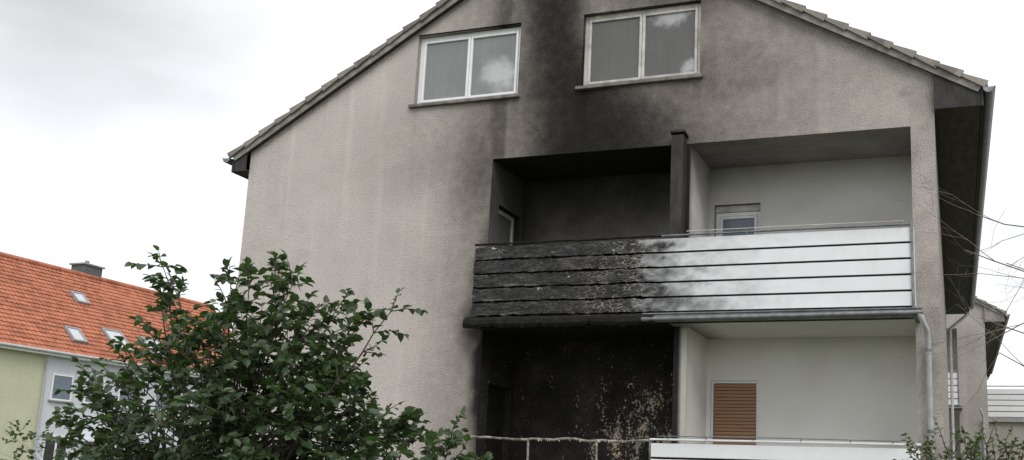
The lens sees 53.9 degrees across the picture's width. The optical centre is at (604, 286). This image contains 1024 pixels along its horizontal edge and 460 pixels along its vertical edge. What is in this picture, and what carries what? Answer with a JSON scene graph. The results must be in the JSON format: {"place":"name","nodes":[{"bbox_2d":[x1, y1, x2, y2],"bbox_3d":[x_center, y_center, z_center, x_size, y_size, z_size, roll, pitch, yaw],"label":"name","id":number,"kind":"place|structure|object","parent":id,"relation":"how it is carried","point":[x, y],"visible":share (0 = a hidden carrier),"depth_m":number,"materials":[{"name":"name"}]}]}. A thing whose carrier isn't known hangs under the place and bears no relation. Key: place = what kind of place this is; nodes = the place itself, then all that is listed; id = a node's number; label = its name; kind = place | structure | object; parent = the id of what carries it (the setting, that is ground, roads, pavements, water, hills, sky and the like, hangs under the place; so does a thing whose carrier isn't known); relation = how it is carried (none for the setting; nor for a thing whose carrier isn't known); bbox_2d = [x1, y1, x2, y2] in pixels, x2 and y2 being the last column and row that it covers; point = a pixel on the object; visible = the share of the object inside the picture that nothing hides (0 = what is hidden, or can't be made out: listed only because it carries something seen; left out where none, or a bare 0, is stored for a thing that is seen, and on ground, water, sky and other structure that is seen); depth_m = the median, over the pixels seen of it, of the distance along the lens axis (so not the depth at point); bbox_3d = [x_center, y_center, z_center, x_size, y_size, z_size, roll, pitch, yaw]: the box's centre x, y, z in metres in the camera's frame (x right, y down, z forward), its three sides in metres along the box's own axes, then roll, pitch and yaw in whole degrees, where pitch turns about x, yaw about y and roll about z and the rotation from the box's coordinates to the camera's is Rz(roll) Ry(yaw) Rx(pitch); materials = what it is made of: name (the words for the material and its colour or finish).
{"place":"outdoors","nodes":[
{"label":"outdoors","id":0,"kind":"place"},
{"bbox_2d":[0,256,231,371],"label":"clay tile roof","id":1,"kind":"structure","parent":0,"point":[40,307],"depth_m":53.13,"materials":[{"name":"tile"}]},
{"bbox_2d":[0,252,214,307],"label":"ridge","id":2,"kind":"structure","parent":1,"relation":"on","point":[51,266],"depth_m":57.47,"materials":[{"name":"tile"}]},
{"bbox_2d":[0,0,1023,417],"label":"sky","id":3,"kind":"structure","parent":0,"point":[119,119],"materials":[{"name":"white"}]},
{"bbox_2d":[221,0,944,459],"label":"gable wall","id":4,"kind":"structure","parent":0,"point":[371,186],"depth_m":14.94,"materials":[{"name":"paint"}]},
{"bbox_2d":[247,0,520,166],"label":"roof deck","id":5,"kind":"structure","parent":4,"relation":"on","point":[352,78],"depth_m":16.18,"materials":[{"name":"brown wood"}]},
{"bbox_2d":[233,0,458,160],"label":"verge board","id":6,"kind":"object","parent":5,"relation":"attached to","point":[355,71],"visible":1,"depth_m":16.06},
{"bbox_2d":[408,93,519,108],"bbox_3d":[-2.150,-2.830,15.389,1.890,0.049,0.148,-2,-12,19],"label":"window sill","id":7,"kind":"structure","parent":4,"relation":"attached to","point":[462,101],"depth_m":15.32,"materials":[{"name":"stone"}]},
{"bbox_2d":[419,24,520,38],"bbox_3d":[-2.080,-3.976,15.666,1.770,0.001,0.140,-2,-12,19],"label":"reveal","id":8,"kind":"object","parent":4,"relation":"attached to","point":[472,31],"visible":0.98,"depth_m":15.64,"materials":[{"name":"paint"}]},
{"bbox_2d":[425,27,519,41],"bbox_3d":[-2.067,-3.936,15.703,1.646,0.060,0.058,-2,-12,19],"label":"window","id":9,"kind":"structure","parent":8,"relation":"attached to","point":[471,34],"depth_m":15.67,"materials":[{"name":"white plastic"}]},
{"bbox_2d":[575,74,702,90],"bbox_3d":[0.501,-2.933,14.478,1.920,0.049,0.148,-2,-12,19],"label":"window sill","id":10,"kind":"structure","parent":4,"relation":"attached to","point":[640,82],"depth_m":14.41,"materials":[{"name":"stone"}]},
{"bbox_2d":[584,0,700,16],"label":"reveal","id":11,"kind":"object","parent":4,"relation":"attached to","point":[644,8],"visible":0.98,"depth_m":14.73,"materials":[{"name":"paint"}]},
{"bbox_2d":[590,3,698,19],"bbox_3d":[0.585,-4.040,14.792,1.676,0.060,0.058,-2,-12,19],"label":"window","id":12,"kind":"structure","parent":11,"relation":"attached to","point":[645,11],"depth_m":14.75,"materials":[{"name":"plastic"}]},
{"bbox_2d":[685,327,706,443],"bbox_3d":[1.270,1.997,13.829,0.001,2.730,1.200,-2,-12,19],"label":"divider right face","id":13,"kind":"object","parent":4,"relation":"attached to","point":[696,389],"visible":0.83,"depth_m":13.90},
{"bbox_2d":[756,0,981,88],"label":"roof deck","id":14,"kind":"structure","parent":4,"relation":"on","point":[852,40],"depth_m":13.55,"materials":[{"name":"brown wood"}]},
{"bbox_2d":[227,0,448,157],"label":"roof tiles","id":15,"kind":"object","parent":14,"relation":"on","point":[340,76],"visible":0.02,"depth_m":16.08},
{"bbox_2d":[758,0,980,91],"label":"verge board","id":16,"kind":"object","parent":14,"relation":"attached to","point":[940,72],"visible":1,"depth_m":13.31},
{"bbox_2d":[774,0,987,86],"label":"roof tiles","id":17,"kind":"object","parent":14,"relation":"on","point":[911,53],"visible":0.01,"depth_m":13.22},
{"bbox_2d":[934,105,980,313],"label":"eaves soffit","id":18,"kind":"structure","parent":14,"relation":"attached to","point":[957,129],"depth_m":16.34,"materials":[{"name":"wood"}]},
{"bbox_2d":[968,89,983,314],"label":"fascia","id":19,"kind":"structure","parent":18,"relation":"attached to","point":[980,135],"depth_m":15.99,"materials":[{"name":"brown wood"}]},
{"bbox_2d":[969,86,994,309],"bbox_3d":[7.517,-0.939,20.196,0.152,0.075,16.260,-2,-12,19],"label":"gutter","id":20,"kind":"object","parent":19,"relation":"attached to","point":[988,94],"visible":0.74,"depth_m":15.91,"materials":[{"name":"metal"}]},
{"bbox_2d":[933,74,981,108],"bbox_3d":[4.548,-2.556,12.878,0.590,0.528,0.001,-2,-12,19],"label":"eaves end","id":21,"kind":"object","parent":14,"relation":"attached to","point":[948,93],"visible":1,"depth_m":12.88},
{"label":"reveal","id":22,"kind":"object","parent":4,"relation":"attached to","visible":0},
{"bbox_2d":[583,17,589,85],"bbox_3d":[-0.255,-3.477,14.970,0.060,1.156,0.060,-2,-12,19],"label":"frame","id":23,"kind":"object","parent":22,"relation":"on","point":[586,50],"visible":0.78,"depth_m":14.95,"materials":[{"name":"plastic"}]},
{"bbox_3d":[1.122,3.246,13.438,6.120,0.160,1.538,-2,-12,19],"label":"lower slab","id":24,"kind":"object","parent":4,"relation":"attached to","visible":0},
{"bbox_2d":[475,330,491,459],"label":"niche side wall","id":25,"kind":"structure","parent":24,"relation":"on","point":[483,389],"depth_m":14.49,"materials":[{"name":"paint"}]},
{"bbox_2d":[489,333,513,388],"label":"niche side wall","id":26,"kind":"structure","parent":25,"relation":"attached to","point":[501,363],"depth_m":15.09,"materials":[{"name":"paint"}]},
{"bbox_2d":[489,384,510,459],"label":"balcony door","id":27,"kind":"structure","parent":24,"relation":"on","point":[505,421],"depth_m":15.31,"materials":[{"name":"paint"}]},
{"bbox_2d":[485,390,501,459],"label":"door leaf","id":28,"kind":"object","parent":27,"relation":"attached to","point":[493,416],"visible":0.44,"depth_m":15.05,"materials":[{"name":"brown wood"}]},
{"bbox_2d":[508,341,515,459],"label":"niche side wall","id":29,"kind":"structure","parent":24,"relation":"on","point":[511,404],"depth_m":15.42,"materials":[{"name":"paint"}]},
{"bbox_2d":[471,435,652,442],"bbox_3d":[-0.684,2.069,13.528,2.803,0.063,0.050,-2,-12,19],"label":"burnt handrail","id":30,"kind":"object","parent":24,"relation":"on","point":[563,438],"visible":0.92,"depth_m":13.47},
{"bbox_2d":[650,438,920,445],"bbox_3d":[2.198,1.950,12.537,3.380,0.025,0.065,-2,-12,19],"label":"handrail","id":31,"kind":"object","parent":30,"relation":"attached to","point":[804,442],"visible":1,"depth_m":12.48,"materials":[{"name":"white metal"}]},
{"bbox_2d":[510,339,673,459],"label":"back wall","id":32,"kind":"structure","parent":24,"relation":"on","point":[607,389],"depth_m":15.05,"materials":[{"name":"paint"}]},
{"bbox_2d":[672,326,686,443],"bbox_3d":[0.989,1.885,13.302,0.180,2.730,0.001,-2,-12,19],"label":"divider front face","id":33,"kind":"object","parent":24,"relation":"on","point":[679,382],"visible":0.86,"depth_m":13.41},
{"bbox_2d":[706,339,710,443],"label":"back wall","id":34,"kind":"structure","parent":24,"relation":"on","point":[708,404],"depth_m":14.49,"materials":[{"name":"beige paint"}]},
{"bbox_2d":[758,336,917,448],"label":"back wall","id":35,"kind":"structure","parent":24,"relation":"on","point":[853,388],"depth_m":13.89,"materials":[{"name":"beige paint"}]},
{"label":"reveal","id":36,"kind":"object","parent":35,"relation":"attached to","visible":0},
{"bbox_2d":[711,338,757,380],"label":"back wall","id":37,"kind":"structure","parent":36,"relation":"on","point":[734,359],"depth_m":14.45,"materials":[{"name":"beige paint"}]},
{"bbox_2d":[714,390,755,438],"bbox_3d":[1.876,1.976,14.347,0.610,1.190,0.013,-2,-12,19],"label":"shutter backing","id":38,"kind":"object","parent":36,"relation":"attached to","point":[735,414],"visible":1,"depth_m":14.37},
{"bbox_2d":[661,223,909,236],"bbox_3d":[2.307,-0.731,13.054,3.290,0.031,0.028,-2,-12,19],"label":"top rail","id":39,"kind":"object","parent":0,"point":[792,229],"visible":1,"depth_m":13.02,"materials":[{"name":"white metal"}]},
{"bbox_2d":[653,309,920,323],"bbox_3d":[2.321,0.405,12.957,3.410,0.095,0.333,-2,-12,19],"label":"slab nosing","id":40,"kind":"object","parent":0,"point":[897,317],"visible":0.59,"depth_m":12.82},
{"bbox_2d":[666,241,911,312],"bbox_3d":[2.346,-0.181,12.992,3.170,1.000,0.020,-2,-12,19],"label":"parapet backing","id":41,"kind":"object","parent":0,"point":[789,277],"visible":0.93,"depth_m":12.95,"materials":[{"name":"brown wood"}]},
{"bbox_2d":[946,302,989,459],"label":"gable wall","id":42,"kind":"structure","parent":0,"point":[970,367],"depth_m":31.05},
{"bbox_2d":[985,321,1003,376],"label":"eaves soffit","id":43,"kind":"structure","parent":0,"point":[991,351],"depth_m":35.18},
{"bbox_3d":[1.272,0.586,14.118,5.996,0.130,1.198,-2,-12,19],"label":"slab","id":44,"kind":"object","parent":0,"visible":0},
{"bbox_2d":[488,160,500,246],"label":"niche side wall","id":45,"kind":"structure","parent":44,"relation":"on","point":[494,203],"depth_m":15.03,"materials":[{"name":"paint"}]},
{"bbox_2d":[499,205,519,245],"bbox_3d":[-1.567,-0.264,15.401,0.150,1.830,0.800,-2,-12,19],"label":"balcony door","id":46,"kind":"structure","parent":44,"relation":"on","point":[515,228],"depth_m":15.88,"materials":[{"name":"paint"}]},
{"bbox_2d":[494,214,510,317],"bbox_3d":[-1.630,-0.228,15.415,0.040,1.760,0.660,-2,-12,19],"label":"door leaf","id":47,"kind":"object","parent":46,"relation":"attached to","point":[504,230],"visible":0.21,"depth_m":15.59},
{"bbox_2d":[462,313,652,328],"bbox_3d":[-0.665,0.489,13.807,2.790,0.203,0.196,-2,-12,19],"label":"charred nosing","id":48,"kind":"object","parent":44,"relation":"attached to","point":[623,320],"visible":1,"depth_m":13.74,"materials":[{"name":"black concrete"}]},
{"bbox_2d":[472,291,911,316],"bbox_3d":[0.968,0.245,13.336,6.064,0.205,0.069,-2,-12,19],"label":"parapet board","id":49,"kind":"object","parent":48,"relation":"on","point":[872,299],"visible":1,"depth_m":13.22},
{"bbox_2d":[472,275,911,301],"bbox_3d":[0.973,0.040,13.375,6.066,0.202,0.049,-2,-12,19],"label":"parapet board","id":50,"kind":"object","parent":49,"relation":"on","point":[901,282],"visible":1,"depth_m":13.26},
{"bbox_2d":[473,259,910,287],"bbox_3d":[0.980,-0.161,13.407,6.063,0.198,0.076,-2,-12,19],"label":"parapet board","id":51,"kind":"object","parent":50,"relation":"on","point":[900,266],"visible":1,"depth_m":13.30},
{"bbox_2d":[473,243,910,273],"bbox_3d":[0.991,-0.359,13.453,6.061,0.206,0.069,-2,-12,19],"label":"parapet board","id":52,"kind":"object","parent":51,"relation":"on","point":[902,250],"visible":1,"depth_m":13.34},
{"bbox_2d":[475,227,909,260],"bbox_3d":[1.000,-0.560,13.497,6.060,0.202,0.068,-2,-12,19],"label":"parapet board","id":53,"kind":"object","parent":52,"relation":"on","point":[635,246],"visible":1,"depth_m":13.38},
{"bbox_2d":[475,235,660,245],"bbox_3d":[-0.541,-0.638,14.039,2.802,0.040,0.052,-2,-12,19],"label":"top rail burnt","id":54,"kind":"object","parent":53,"relation":"on","point":[591,239],"visible":1,"depth_m":14.00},
{"bbox_2d":[480,324,673,341],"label":"ceiling","id":55,"kind":"structure","parent":44,"relation":"attached to","point":[618,332],"depth_m":14.49,"materials":[{"name":"paint"}]},
{"bbox_2d":[518,172,670,316],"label":"back wall","id":56,"kind":"structure","parent":44,"relation":"on","point":[611,206],"depth_m":15.62,"materials":[{"name":"paint"}]},
{"bbox_2d":[493,145,670,181],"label":"ceiling","id":57,"kind":"structure","parent":56,"relation":"attached to","point":[632,161],"depth_m":15.10,"materials":[{"name":"paint"}]},
{"bbox_2d":[499,165,521,216],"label":"niche side wall","id":58,"kind":"structure","parent":57,"relation":"attached to","point":[510,191],"depth_m":15.60,"materials":[{"name":"paint"}]},
{"bbox_2d":[691,126,910,168],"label":"ceiling","id":59,"kind":"structure","parent":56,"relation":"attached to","point":[863,144],"depth_m":14.06,"materials":[{"name":"paint"}]},
{"bbox_2d":[669,134,686,238],"bbox_3d":[1.008,-0.860,13.755,0.175,2.510,0.192,-2,-12,19],"label":"divider screen","id":60,"kind":"object","parent":44,"relation":"on","point":[678,182],"visible":0.66,"depth_m":13.78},
{"bbox_2d":[685,144,689,237],"bbox_3d":[1.083,-0.793,13.822,0.180,2.450,0.001,-2,-12,19],"label":"divider front face","id":61,"kind":"object","parent":44,"relation":"on","point":[687,190],"visible":0.29,"depth_m":13.90},
{"bbox_2d":[689,144,709,237],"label":"partition wall","id":62,"kind":"structure","parent":44,"relation":"on","point":[699,198],"depth_m":14.40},
{"bbox_2d":[709,169,714,236],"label":"back wall","id":63,"kind":"structure","parent":44,"relation":"on","point":[712,201],"depth_m":15.02,"materials":[{"name":"paint"}]},
{"bbox_2d":[641,310,922,321],"bbox_3d":[2.191,0.380,12.785,3.580,0.081,0.064,-2,-12,19],"label":"edge gutter","id":64,"kind":"object","parent":44,"relation":"attached to","point":[794,315],"visible":1,"depth_m":12.72,"materials":[{"name":"metal"}]},
{"bbox_2d":[642,307,921,315],"bbox_3d":[2.220,0.330,12.888,3.570,0.015,0.160,-2,-12,19],"label":"edge flashing","id":65,"kind":"object","parent":44,"relation":"on","point":[787,310],"visible":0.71,"depth_m":12.78,"materials":[{"name":"metal"}]},
{"bbox_2d":[475,252,666,316],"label":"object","id":66,"kind":"object","parent":65,"relation":"on","point":[577,270],"visible":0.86,"depth_m":13.93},
{"bbox_2d":[910,219,914,306],"bbox_3d":[3.824,-0.258,12.407,0.036,1.170,0.026,-2,-12,19],"label":"parapet post","id":67,"kind":"object","parent":65,"relation":"on","point":[912,262],"visible":1,"depth_m":12.40,"materials":[{"name":"metal"}]},
{"bbox_2d":[671,319,915,338],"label":"ceiling","id":68,"kind":"structure","parent":44,"relation":"attached to","point":[844,328],"depth_m":13.44,"materials":[{"name":"beige paint"}]},
{"bbox_2d":[760,155,912,233],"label":"back wall","id":69,"kind":"structure","parent":44,"relation":"on","point":[838,191],"depth_m":14.43,"materials":[{"name":"paint"}]},
{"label":"roof deck","id":70,"kind":"object","parent":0,"visible":0},
{"bbox_2d":[71,264,102,276],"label":"chimney","id":71,"kind":"object","parent":70,"relation":"on","point":[90,270],"visible":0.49,"depth_m":57.78,"materials":[{"name":"stone"}]},
{"bbox_3d":[1.977,0.094,14.751,0.566,0.060,0.058,-2,-12,19],"label":"frame bottom","id":72,"kind":"object","parent":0,"visible":0},
{"bbox_2d":[757,211,759,233],"bbox_3d":[2.293,-0.498,14.761,0.060,1.248,0.060,-2,-12,19],"label":"frame","id":73,"kind":"object","parent":72,"relation":"attached to","point":[758,218],"visible":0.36,"depth_m":14.83,"materials":[{"name":"white plastic"}]},
{"bbox_2d":[716,204,760,212],"bbox_3d":[2.014,-1.153,14.972,0.686,0.098,0.080,-2,-12,19],"label":"shutter box","id":74,"kind":"object","parent":73,"relation":"on","point":[737,208],"visible":1,"depth_m":14.94,"materials":[{"name":"plastic"}]},
{"bbox_2d":[715,203,760,206],"bbox_3d":[2.006,-1.209,14.954,0.690,0.001,0.140,-2,-12,19],"label":"reveal","id":75,"kind":"object","parent":74,"relation":"on","point":[737,204],"visible":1,"depth_m":14.91,"materials":[{"name":"paint"}]},
{"bbox_2d":[715,166,760,204],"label":"back wall","id":76,"kind":"structure","parent":75,"relation":"on","point":[738,185],"depth_m":14.94,"materials":[{"name":"paint"}]},
{"bbox_3d":[1.976,0.039,14.754,0.476,0.042,0.066,-2,-12,19],"label":"sash","id":77,"kind":"object","parent":72,"relation":"on","visible":0},
{"bbox_2d":[723,218,753,235],"bbox_3d":[1.995,-0.490,14.855,0.488,1.050,0.008,-2,-12,19],"label":"pane","id":78,"kind":"object","parent":77,"relation":"on","point":[739,223],"visible":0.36,"depth_m":14.93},
{"label":"ground","id":79,"kind":"structure","parent":0,"visible":0},
{"bbox_2d":[0,348,47,459],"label":"yellow facade","id":80,"kind":"structure","parent":79,"relation":"on","point":[21,378],"depth_m":47.65,"materials":[{"name":"paint"}]},
{"bbox_2d":[32,355,51,459],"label":"downpipe","id":81,"kind":"object","parent":79,"relation":"on","point":[41,400],"visible":1,"depth_m":48.64,"materials":[{"name":"grey plastic"}]},
{"bbox_2d":[2,420,132,459],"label":"garden shrub","id":82,"kind":"object","parent":79,"relation":"on","point":[12,433],"visible":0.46,"depth_m":37.56,"materials":[{"name":"green plant"}]},
{"bbox_2d":[34,356,219,459],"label":"white facade","id":83,"kind":"structure","parent":79,"relation":"on","point":[61,365],"depth_m":50.66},
{"bbox_2d":[48,400,72,402],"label":"sill","id":84,"kind":"structure","parent":83,"relation":"attached to","point":[60,401],"depth_m":49.59,"materials":[{"name":"concrete"}]},
{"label":"frame","id":85,"kind":"object","parent":84,"relation":"on","visible":0},
{"bbox_2d":[52,375,71,399],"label":"pane","id":86,"kind":"object","parent":85,"relation":"on","point":[62,382],"visible":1,"depth_m":49.93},
{"bbox_2d":[42,245,492,459],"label":"hazel tree","id":87,"kind":"object","parent":79,"relation":"on","point":[234,416],"visible":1,"depth_m":8.11,"materials":[{"name":"green plant"}]},
{"bbox_2d":[917,313,933,457],"bbox_3d":[3.875,2.275,11.956,0.090,3.952,0.361,-6,-13,35],"label":"drain pipe","id":88,"kind":"object","parent":79,"relation":"on","point":[922,320],"visible":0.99,"depth_m":12.25,"materials":[{"name":"grey metal"}]},
{"bbox_2d":[934,113,949,459],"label":"side wall","id":89,"kind":"structure","parent":79,"relation":"on","point":[944,364],"depth_m":16.03,"materials":[{"name":"paint"}]},
{"bbox_2d":[886,157,1023,457],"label":"bare tree","id":90,"kind":"object","parent":79,"relation":"on","point":[1010,266],"visible":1,"depth_m":8.57,"materials":[{"name":"brown plant"}]},
{"bbox_2d":[893,416,1023,459],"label":"garden shrub","id":91,"kind":"object","parent":79,"relation":"on","point":[974,446],"visible":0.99,"depth_m":10.55,"materials":[{"name":"green plant"}]},
{"bbox_2d":[949,307,970,459],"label":"eaves downpipe","id":92,"kind":"object","parent":79,"relation":"on","point":[961,319],"visible":0.86,"depth_m":27.12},
{"bbox_2d":[988,422,1023,459],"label":"side balcony wall","id":93,"kind":"structure","parent":79,"relation":"on","point":[1003,430],"depth_m":35.11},
{"bbox_3d":[8.457,6.648,31.755,5.590,0.160,1.538,-2,-12,19],"label":"lower slab","id":94,"kind":"object","parent":79,"relation":"on","visible":0},
{"bbox_2d":[949,414,960,459],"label":"back wall","id":95,"kind":"structure","parent":94,"relation":"on","point":[956,422],"depth_m":32.03,"materials":[{"name":"beige paint"}]},
{"bbox_3d":[1.305,1.949,12.800,0.012,0.046,0.104,-2,-12,19],"label":"rail bracket","id":96,"kind":"object","parent":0,"visible":0},
{"bbox_2d":[657,436,900,441],"bbox_3d":[2.116,1.896,12.472,3.030,0.023,0.014,-2,-12,19],"label":"flower rail","id":97,"kind":"object","parent":96,"relation":"on","point":[781,438],"visible":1,"depth_m":12.43,"materials":[{"name":"metal"}]},
{"bbox_3d":[2.188,2.284,12.461,3.350,0.176,0.024,-2,-12,19],"label":"lower parapet board","id":98,"kind":"object","parent":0,"visible":0},
{"bbox_2d":[651,443,919,459],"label":"parapet board","id":99,"kind":"object","parent":98,"relation":"on","point":[752,452],"visible":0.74,"depth_m":12.51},
{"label":"frame","id":100,"kind":"object","parent":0,"visible":0},
{"bbox_2d":[43,437,66,459],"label":"pane","id":101,"kind":"object","parent":100,"relation":"on","point":[50,447],"visible":0.44,"depth_m":49.22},
{"bbox_3d":[-2.104,-2.861,15.494,1.646,0.060,0.058,-2,-12,19],"label":"frame bottom","id":102,"kind":"object","parent":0,"visible":0},
{"bbox_2d":[423,96,464,102],"bbox_3d":[-2.494,-2.903,15.631,0.733,0.042,0.066,-2,-12,19],"label":"sash","id":103,"kind":"object","parent":102,"relation":"on","point":[443,99],"visible":0.72,"depth_m":15.60,"materials":[{"name":"white plastic"}]},
{"bbox_2d":[424,40,467,99],"bbox_3d":[-2.477,-3.388,15.724,0.745,0.958,0.008,-2,-12,19],"label":"pane","id":104,"kind":"object","parent":103,"relation":"on","point":[446,68],"visible":1,"depth_m":15.72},
{"bbox_2d":[470,91,512,97],"bbox_3d":[-1.716,-2.928,15.363,0.733,0.042,0.066,-2,-12,19],"label":"sash","id":105,"kind":"object","parent":102,"relation":"on","point":[487,95],"visible":0.69,"depth_m":15.33,"materials":[{"name":"white plastic"}]},
{"bbox_2d":[471,34,516,95],"bbox_3d":[-1.700,-3.413,15.456,0.745,0.958,0.008,-2,-12,19],"label":"pane","id":106,"kind":"object","parent":105,"relation":"on","point":[493,69],"visible":1,"depth_m":15.45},
{"bbox_3d":[0.547,-2.965,14.583,1.676,0.060,0.058,-2,-12,19],"label":"frame bottom","id":107,"kind":"object","parent":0,"visible":0},
{"bbox_2d":[590,77,637,84],"bbox_3d":[0.150,-3.007,14.723,0.748,0.042,0.066,-2,-12,19],"label":"sash","id":108,"kind":"object","parent":107,"relation":"on","point":[616,80],"visible":0.71,"depth_m":14.69,"materials":[{"name":"plastic"}]},
{"bbox_2d":[590,18,639,81],"bbox_3d":[0.167,-3.492,14.816,0.760,0.958,0.008,-2,-12,19],"label":"pane","id":109,"kind":"object","parent":108,"relation":"on","point":[615,51],"visible":1,"depth_m":14.81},
{"bbox_2d":[641,14,645,79],"bbox_3d":[0.585,-3.505,14.671,0.042,1.030,0.068,-2,-12,19],"label":"sash","id":110,"kind":"object","parent":107,"relation":"on","point":[643,48],"visible":0.72,"depth_m":14.64,"materials":[{"name":"plastic"}]},
{"bbox_2d":[644,72,693,78],"bbox_3d":[0.942,-3.032,14.450,0.748,0.042,0.066,-2,-12,19],"label":"sash","id":111,"kind":"object","parent":107,"relation":"on","point":[669,75],"visible":0.63,"depth_m":14.42,"materials":[{"name":"plastic"}]},
{"bbox_2d":[644,11,694,76],"bbox_3d":[0.959,-3.517,14.543,0.760,0.958,0.008,-2,-12,19],"label":"pane","id":112,"kind":"object","parent":111,"relation":"on","point":[670,44],"visible":1,"depth_m":14.54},
{"bbox_2d":[694,7,698,73],"bbox_3d":[1.332,-3.529,14.414,0.042,1.030,0.068,-2,-12,19],"label":"sash","id":113,"kind":"object","parent":107,"relation":"on","point":[696,43],"visible":0.74,"depth_m":14.38,"materials":[{"name":"plastic"}]},
{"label":"roof deck","id":114,"kind":"object","parent":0,"visible":0},
{"bbox_2d":[0,345,203,378],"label":"eaves","id":115,"kind":"object","parent":114,"relation":"attached to","point":[57,355],"visible":0.44,"depth_m":49.55,"materials":[{"name":"white plastic"}]},
{"bbox_2d":[0,342,199,375],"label":"gutter","id":116,"kind":"object","parent":115,"relation":"on","point":[46,350],"visible":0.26,"depth_m":49.12,"materials":[{"name":"grey metal"}]},
{"label":"lower ceiling","id":117,"kind":"object","parent":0,"visible":0},
{"bbox_3d":[8.607,3.987,32.435,5.466,0.130,1.198,-2,-12,19],"label":"slab","id":118,"kind":"object","parent":117,"relation":"on","visible":0},
{"bbox_2d":[947,334,957,372],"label":"back wall","id":119,"kind":"structure","parent":118,"relation":"on","point":[954,344],"depth_m":32.51,"materials":[{"name":"paint"}]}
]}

